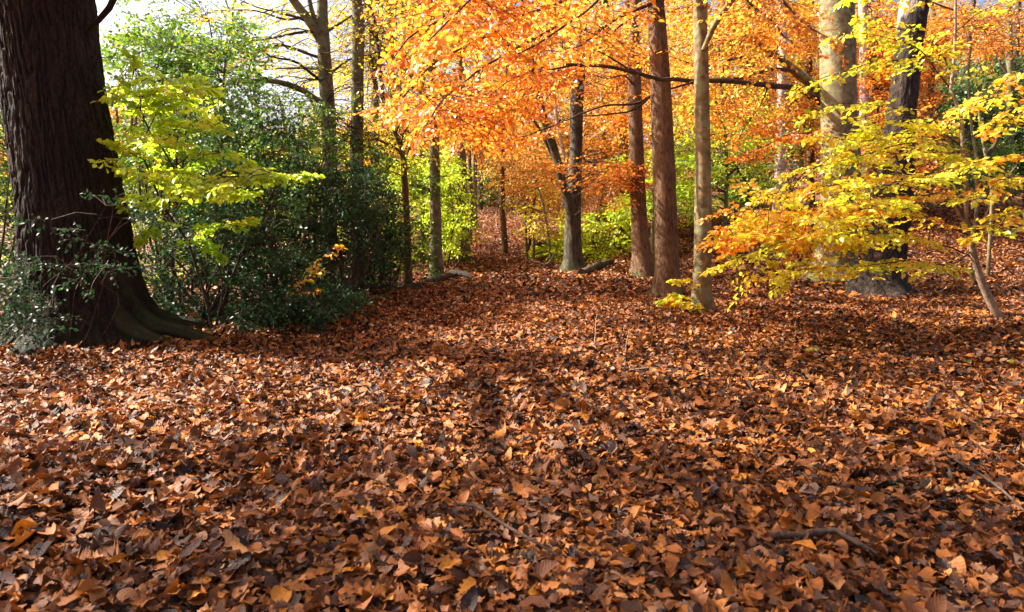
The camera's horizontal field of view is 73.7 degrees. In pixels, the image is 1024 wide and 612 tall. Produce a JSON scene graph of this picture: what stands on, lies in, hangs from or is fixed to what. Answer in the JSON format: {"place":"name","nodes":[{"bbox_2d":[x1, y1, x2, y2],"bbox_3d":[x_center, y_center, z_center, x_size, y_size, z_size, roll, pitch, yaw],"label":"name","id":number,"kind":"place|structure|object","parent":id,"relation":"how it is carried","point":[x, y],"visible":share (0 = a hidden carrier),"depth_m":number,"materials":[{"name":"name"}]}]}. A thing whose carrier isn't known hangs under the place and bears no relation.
{"place":"outdoors","nodes":[
{"label":"outdoors","id":0,"kind":"place"},
{"bbox_2d":[0,168,1023,611],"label":"ground","id":1,"kind":"structure","parent":0,"point":[428,580],"depth_m":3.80,"materials":[{"name":"brown plant"}]},
{"bbox_2d":[0,110,15,297],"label":"holly bush","id":2,"kind":"object","parent":1,"relation":"on","point":[7,215],"visible":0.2,"depth_m":7.87,"materials":[{"name":"green plant"}]},
{"bbox_2d":[0,115,15,262],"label":"beech tree","id":3,"kind":"object","parent":1,"relation":"on","point":[1,223],"visible":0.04,"depth_m":14.55,"materials":[{"name":"green plant"}]},
{"bbox_2d":[0,268,81,355],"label":"holly bush","id":4,"kind":"object","parent":1,"relation":"on","point":[9,303],"visible":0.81,"depth_m":5.13,"materials":[{"name":"green plant"}]},
{"bbox_2d":[0,176,172,344],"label":"holly bush","id":5,"kind":"object","parent":1,"relation":"on","point":[77,264],"visible":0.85,"depth_m":5.42,"materials":[{"name":"green plant"}]},
{"bbox_2d":[0,0,226,362],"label":"oak tree","id":6,"kind":"object","parent":1,"relation":"on","point":[57,124],"visible":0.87,"depth_m":6.13,"materials":[{"name":"brown plant"}]},
{"bbox_2d":[99,0,299,308],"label":"holly bush","id":7,"kind":"object","parent":1,"relation":"on","point":[182,64],"visible":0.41,"depth_m":8.54,"materials":[{"name":"green plant"}]},
{"bbox_2d":[87,46,325,330],"bbox_3d":[-3.223,-1.053,6.713,2.723,2.777,1.686,6,10,38],"label":"beech sapling","id":8,"kind":"object","parent":1,"relation":"on","point":[153,100],"visible":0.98,"depth_m":6.38,"materials":[{"name":"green plant"}]},
{"bbox_2d":[108,0,343,274],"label":"holly bush","id":9,"kind":"object","parent":1,"relation":"on","point":[211,35],"visible":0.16,"depth_m":11.36,"materials":[{"name":"green plant"}]},
{"bbox_2d":[115,122,349,285],"bbox_3d":[-6.637,-2.156,15.201,8.272,4.220,7.035,0,8,0],"label":"bush","id":10,"kind":"object","parent":1,"relation":"on","point":[159,249],"visible":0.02,"depth_m":14.77,"materials":[{"name":"green plant"}]},
{"bbox_2d":[130,195,340,330],"bbox_3d":[-3.333,-0.485,7.762,2.589,1.642,3.171,-2,8,-16],"label":"holly bush","id":11,"kind":"object","parent":1,"relation":"on","point":[230,278],"visible":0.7,"depth_m":7.37,"materials":[{"name":"green plant"}]},
{"bbox_2d":[186,99,342,317],"bbox_3d":[-3.002,-1.174,8.393,1.756,2.576,3.121,-3,8,-18],"label":"holly bush","id":12,"kind":"object","parent":1,"relation":"on","point":[288,167],"visible":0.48,"depth_m":7.90,"materials":[{"name":"green plant"}]},
{"bbox_2d":[183,268,387,335],"bbox_3d":[-2.455,-0.023,7.594,2.181,0.940,2.740,0,8,0],"label":"holly bush","id":13,"kind":"object","parent":1,"relation":"on","point":[318,308],"visible":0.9,"depth_m":6.84,"materials":[{"name":"green plant"}]},
{"bbox_2d":[232,87,398,281],"bbox_3d":[-3.005,-1.692,10.674,2.749,3.059,2.927,0,8,0],"label":"holly bush","id":14,"kind":"object","parent":1,"relation":"on","point":[339,141],"visible":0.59,"depth_m":10.25,"materials":[{"name":"green plant"}]},
{"bbox_2d":[285,242,345,297],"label":"beech sapling","id":15,"kind":"object","parent":1,"relation":"on","point":[337,246],"visible":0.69,"depth_m":7.02,"materials":[{"name":"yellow plant"}]},
{"bbox_2d":[173,0,463,282],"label":"beech tree","id":16,"kind":"object","parent":1,"relation":"on","point":[319,27],"visible":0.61,"depth_m":10.52,"materials":[{"name":"orange plant"}]},
{"bbox_2d":[285,152,408,308],"bbox_3d":[-2.323,-1.073,9.510,1.794,2.193,3.086,0,8,0],"label":"holly bush","id":17,"kind":"object","parent":1,"relation":"on","point":[353,216],"visible":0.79,"depth_m":8.70,"materials":[{"name":"green plant"}]},
{"bbox_2d":[272,0,466,253],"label":"beech tree","id":18,"kind":"object","parent":1,"relation":"on","point":[371,82],"visible":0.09,"depth_m":16.98,"materials":[{"name":"orange plant"}]},
{"bbox_2d":[359,283,396,293],"bbox_3d":[-2.040,-0.253,9.901,0.178,0.143,1.191,4,9,27],"label":"fallen log","id":19,"kind":"object","parent":1,"relation":"on","point":[371,286],"visible":0.43,"depth_m":9.93,"materials":[{"name":"brown wood"}]},
{"bbox_2d":[345,212,415,294],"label":"holly bush","id":20,"kind":"object","parent":1,"relation":"on","point":[381,276],"visible":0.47,"depth_m":9.78,"materials":[{"name":"green plant"}]},
{"bbox_2d":[378,441,383,457],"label":"twig","id":21,"kind":"object","parent":1,"relation":"on","point":[382,451],"visible":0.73,"depth_m":3.31,"materials":[{"name":"wood"}]},
{"bbox_2d":[313,0,475,284],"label":"beech tree","id":22,"kind":"object","parent":1,"relation":"on","point":[357,44],"visible":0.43,"depth_m":10.83,"materials":[{"name":"orange plant"}]},
{"bbox_2d":[343,0,449,284],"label":"ash tree","id":23,"kind":"object","parent":1,"relation":"on","point":[406,273],"visible":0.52,"depth_m":10.99,"materials":[{"name":"green plant"}]},
{"bbox_2d":[330,0,480,223],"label":"beech tree","id":24,"kind":"object","parent":1,"relation":"on","point":[453,60],"visible":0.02,"depth_m":19.69,"materials":[{"name":"orange plant"}]},
{"bbox_2d":[365,93,487,263],"bbox_3d":[-2.095,-2.769,16.238,3.147,4.457,5.635,0,8,0],"label":"hazel tree","id":25,"kind":"object","parent":1,"relation":"on","point":[419,168],"visible":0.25,"depth_m":15.17,"materials":[{"name":"green plant"}]},
{"bbox_2d":[364,0,489,277],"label":"beech tree","id":26,"kind":"object","parent":1,"relation":"on","point":[435,214],"visible":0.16,"depth_m":12.41,"materials":[{"name":"orange plant"}]},
{"bbox_2d":[336,4,518,236],"bbox_3d":[-2.616,-5.819,20.753,5.947,8.299,9.007,0,8,0],"label":"beech tree","id":27,"kind":"object","parent":1,"relation":"on","point":[484,76],"visible":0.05,"depth_m":20.11,"materials":[{"name":"orange plant"}]},
{"bbox_2d":[398,272,456,289],"bbox_3d":[-1.369,-0.436,11.703,0.146,0.140,2.798,2,8,13],"label":"fallen log","id":28,"kind":"object","parent":1,"relation":"on","point":[446,276],"visible":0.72,"depth_m":11.62,"materials":[{"name":"brown wood"}]},
{"bbox_2d":[405,39,477,261],"bbox_3d":[-1.583,-4.979,16.629,2.081,8.144,4.614,0,8,0],"label":"beech tree","id":29,"kind":"object","parent":1,"relation":"on","point":[462,156],"visible":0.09,"depth_m":17.15,"materials":[{"name":"orange plant"}]},
{"bbox_2d":[411,146,477,244],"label":"hazel tree","id":30,"kind":"object","parent":1,"relation":"on","point":[469,164],"visible":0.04,"depth_m":21.94,"materials":[{"name":"green plant"}]},
{"bbox_2d":[412,155,478,269],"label":"tree","id":31,"kind":"object","parent":1,"relation":"on","point":[453,227],"visible":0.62,"depth_m":13.82,"materials":[{"name":"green plant"}]},
{"bbox_2d":[448,269,473,278],"bbox_3d":[-0.929,-0.590,12.788,0.146,0.161,0.688,-7,11,-44],"label":"fallen log","id":32,"kind":"object","parent":1,"relation":"on","point":[465,274],"visible":0.75,"depth_m":12.72,"materials":[{"name":"grey wood"}]},
{"bbox_2d":[448,530,510,533],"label":"twig","id":33,"kind":"object","parent":1,"relation":"on","point":[476,530],"visible":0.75,"depth_m":2.46,"materials":[{"name":"brown wood"}]},
{"bbox_2d":[452,74,518,209],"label":"tree","id":34,"kind":"object","parent":1,"relation":"on","point":[481,189],"visible":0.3,"depth_m":39.78,"materials":[{"name":"orange plant"}]},
{"bbox_2d":[499,27,508,253],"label":"dead tree","id":35,"kind":"object","parent":1,"relation":"on","point":[504,245],"visible":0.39,"depth_m":19.77,"materials":[{"name":"brown wood"}]},
{"bbox_2d":[443,95,568,210],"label":"beech tree","id":36,"kind":"object","parent":1,"relation":"on","point":[491,155],"visible":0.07,"depth_m":40.19,"materials":[{"name":"orange plant"}]},
{"bbox_2d":[0,0,1023,215],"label":"woodland","id":37,"kind":"object","parent":1,"relation":"on","point":[800,161],"visible":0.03,"depth_m":51.16,"materials":[{"name":"orange plant"}]},
{"bbox_2d":[457,503,583,579],"bbox_3d":[0.023,0.819,2.436,0.042,0.062,0.674,-7,10,-42],"label":"twig","id":38,"kind":"object","parent":1,"relation":"on","point":[488,513],"visible":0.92,"depth_m":2.45,"materials":[{"name":"brown wood"}]},
{"bbox_2d":[453,54,608,230],"bbox_3d":[0.090,-6.213,21.874,6.499,8.141,11.935,0,8,0],"label":"beech tree","id":39,"kind":"object","parent":1,"relation":"on","point":[520,184],"visible":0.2,"depth_m":18.88,"materials":[{"name":"orange plant"}]},
{"bbox_2d":[499,180,564,257],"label":"hazel tree","id":40,"kind":"object","parent":1,"relation":"on","point":[528,243],"visible":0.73,"depth_m":17.39,"materials":[{"name":"yellow plant"}]},
{"bbox_2d":[529,252,554,265],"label":"fallen branch","id":41,"kind":"object","parent":1,"relation":"on","point":[538,262],"visible":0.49,"depth_m":15.98,"materials":[{"name":"brown wood"}]},
{"bbox_2d":[505,176,581,261],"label":"hazel tree","id":42,"kind":"object","parent":1,"relation":"on","point":[542,235],"visible":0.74,"depth_m":16.58,"materials":[{"name":"yellow plant"}]},
{"bbox_2d":[523,230,586,262],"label":"hazel tree","id":43,"kind":"object","parent":1,"relation":"on","point":[540,250],"visible":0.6,"depth_m":16.98,"materials":[{"name":"green plant"}]},
{"bbox_2d":[435,0,687,271],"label":"beech tree","id":44,"kind":"object","parent":1,"relation":"on","point":[570,190],"visible":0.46,"depth_m":13.36,"materials":[{"name":"orange plant"}]},
{"bbox_2d":[513,0,619,233],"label":"tree","id":45,"kind":"object","parent":1,"relation":"on","point":[561,137],"visible":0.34,"depth_m":17.78,"materials":[{"name":"orange plant"}]},
{"bbox_2d":[524,2,651,240],"bbox_3d":[2.419,-5.650,18.745,4.182,8.137,6.554,2,8,12],"label":"beech tree","id":46,"kind":"object","parent":1,"relation":"on","point":[585,158],"visible":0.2,"depth_m":18.61,"materials":[{"name":"orange plant"}]},
{"bbox_2d":[577,259,614,274],"bbox_3d":[1.739,-0.777,13.933,0.228,0.258,2.349,3,8,21],"label":"fallen log","id":47,"kind":"object","parent":1,"relation":"on","point":[596,266],"visible":0.84,"depth_m":13.63,"materials":[{"name":"wood"}]},
{"bbox_2d":[352,0,848,314],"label":"beech tree","id":48,"kind":"object","parent":1,"relation":"on","point":[430,39],"visible":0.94,"depth_m":7.03,"materials":[{"name":"orange plant"}]},
{"bbox_2d":[550,204,650,262],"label":"hazel tree","id":49,"kind":"object","parent":1,"relation":"on","point":[592,233],"visible":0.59,"depth_m":16.25,"materials":[{"name":"green plant"}]},
{"bbox_2d":[554,0,676,245],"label":"beech tree","id":50,"kind":"object","parent":1,"relation":"on","point":[619,147],"visible":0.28,"depth_m":17.84,"materials":[{"name":"orange plant"}]},
{"bbox_2d":[573,0,692,277],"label":"tree","id":51,"kind":"object","parent":1,"relation":"on","point":[642,263],"visible":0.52,"depth_m":12.94,"materials":[{"name":"brown plant"}]},
{"bbox_2d":[629,367,671,370],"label":"twig","id":52,"kind":"object","parent":1,"relation":"on","point":[646,367],"visible":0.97,"depth_m":5.11,"materials":[{"name":"brown wood"}]},
{"bbox_2d":[646,0,686,299],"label":"pine tree","id":53,"kind":"object","parent":1,"relation":"on","point":[666,259],"visible":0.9,"depth_m":9.41,"materials":[{"name":"brown plant"}]},
{"bbox_2d":[596,97,736,255],"bbox_3d":[3.626,-5.099,15.492,2.978,8.123,5.210,3,8,21],"label":"hazel tree","id":54,"kind":"object","parent":1,"relation":"on","point":[682,190],"visible":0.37,"depth_m":15.12,"materials":[{"name":"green plant"}]},
{"bbox_2d":[653,278,704,312],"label":"beech sapling","id":55,"kind":"object","parent":1,"relation":"on","point":[684,305],"visible":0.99,"depth_m":8.14,"materials":[{"name":"yellow plant"}]},
{"bbox_2d":[620,2,810,229],"bbox_3d":[5.459,-5.831,17.937,4.441,8.366,6.906,2,8,17],"label":"tree","id":56,"kind":"object","parent":1,"relation":"on","point":[749,169],"visible":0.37,"depth_m":16.86,"materials":[{"name":"plant"}]},
{"bbox_2d":[462,0,972,285],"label":"beech tree","id":57,"kind":"object","parent":1,"relation":"on","point":[836,92],"visible":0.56,"depth_m":11.22,"materials":[{"name":"orange plant"}]},
{"bbox_2d":[640,0,819,193],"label":"maple tree","id":58,"kind":"object","parent":1,"relation":"on","point":[678,8],"visible":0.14,"depth_m":19.86,"materials":[{"name":"brown plant"}]},
{"bbox_2d":[711,137,805,211],"bbox_3d":[7.326,-3.643,19.826,3.309,2.345,3.537,0,8,0],"label":"holly bush","id":59,"kind":"object","parent":1,"relation":"on","point":[741,180],"visible":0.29,"depth_m":19.51,"materials":[{"name":"green plant"}]},
{"bbox_2d":[708,0,820,223],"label":"birch tree","id":60,"kind":"object","parent":1,"relation":"on","point":[780,164],"visible":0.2,"depth_m":17.72,"materials":[{"name":"orange plant"}]},
{"bbox_2d":[766,259,788,302],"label":"sapling","id":61,"kind":"object","parent":1,"relation":"on","point":[773,264],"visible":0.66,"depth_m":8.25,"materials":[{"name":"yellow plant"}]},
{"bbox_2d":[733,0,879,205],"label":"maple tree","id":62,"kind":"object","parent":1,"relation":"on","point":[811,154],"visible":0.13,"depth_m":20.17,"materials":[{"name":"brown plant"}]},
{"bbox_2d":[804,265,834,297],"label":"sapling","id":63,"kind":"object","parent":1,"relation":"on","point":[830,283],"visible":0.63,"depth_m":9.01,"materials":[{"name":"yellow plant"}]},
{"bbox_2d":[770,527,877,554],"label":"twig","id":64,"kind":"object","parent":1,"relation":"on","point":[824,531],"visible":0.99,"depth_m":2.47,"materials":[{"name":"brown wood"}]},
{"bbox_2d":[694,0,1023,319],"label":"beech sapling","id":65,"kind":"object","parent":1,"relation":"on","point":[794,238],"visible":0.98,"depth_m":6.71,"materials":[{"name":"yellow plant"}]},
{"bbox_2d":[855,260,887,297],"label":"sapling","id":66,"kind":"object","parent":1,"relation":"on","point":[863,261],"visible":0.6,"depth_m":9.23,"materials":[{"name":"yellow plant"}]},
{"bbox_2d":[810,0,947,219],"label":"birch tree","id":67,"kind":"object","parent":1,"relation":"on","point":[863,98],"visible":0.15,"depth_m":18.32,"materials":[{"name":"brown plant"}]},
{"bbox_2d":[843,0,929,299],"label":"birch tree","id":68,"kind":"object","parent":1,"relation":"on","point":[904,89],"visible":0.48,"depth_m":10.16,"materials":[{"name":"brown plant"}]},
{"bbox_2d":[809,0,966,205],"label":"beech tree","id":69,"kind":"object","parent":1,"relation":"on","point":[880,89],"visible":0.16,"depth_m":18.91,"materials":[{"name":"orange plant"}]},
{"bbox_2d":[914,275,945,287],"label":"fallen branch","id":70,"kind":"object","parent":1,"relation":"on","point":[931,282],"visible":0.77,"depth_m":11.28,"materials":[{"name":"brown wood"}]},
{"bbox_2d":[926,394,935,408],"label":"twig","id":71,"kind":"object","parent":1,"relation":"on","point":[931,400],"visible":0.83,"depth_m":4.07,"materials":[{"name":"grey wood"}]},
{"bbox_2d":[863,0,1023,209],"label":"beech tree","id":72,"kind":"object","parent":1,"relation":"on","point":[933,166],"visible":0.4,"depth_m":17.89,"materials":[{"name":"orange plant"}]},
{"bbox_2d":[880,0,1023,188],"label":"conifer","id":73,"kind":"object","parent":1,"relation":"on","point":[961,92],"visible":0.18,"depth_m":23.97,"materials":[{"name":"green plant"}]},
{"bbox_2d":[915,125,1023,207],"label":"holly bush","id":74,"kind":"object","parent":1,"relation":"on","point":[1000,149],"visible":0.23,"depth_m":20.56,"materials":[{"name":"green plant"}]},
{"bbox_2d":[947,47,1005,280],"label":"ash tree","id":75,"kind":"object","parent":1,"relation":"on","point":[968,77],"visible":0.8,"depth_m":11.48,"materials":[{"name":"brown plant"}]},
{"bbox_2d":[935,0,1023,191],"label":"maple tree","id":76,"kind":"object","parent":1,"relation":"on","point":[1008,68],"visible":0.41,"depth_m":23.90,"materials":[{"name":"orange plant"}]},
{"bbox_2d":[942,90,1016,275],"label":"ash tree","id":77,"kind":"object","parent":1,"relation":"on","point":[988,152],"visible":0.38,"depth_m":12.52,"materials":[{"name":"brown plant"}]},
{"bbox_2d":[936,68,1023,246],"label":"beech sapling","id":78,"kind":"object","parent":1,"relation":"on","point":[997,184],"visible":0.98,"depth_m":6.20,"materials":[{"name":"yellow plant"}]},
{"bbox_2d":[936,1,1023,175],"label":"conifer","id":79,"kind":"object","parent":1,"relation":"on","point":[1017,60],"visible":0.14,"depth_m":25.49,"materials":[{"name":"green plant"}]},
{"bbox_2d":[947,454,1023,510],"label":"twig","id":80,"kind":"object","parent":1,"relation":"on","point":[993,483],"visible":0.99,"depth_m":2.85,"materials":[{"name":"brown wood"}]},
{"bbox_2d":[0,0,1023,200],"label":"sky","id":81,"kind":"structure","parent":0,"point":[141,7],"materials":[{"name":"white"}]}
]}

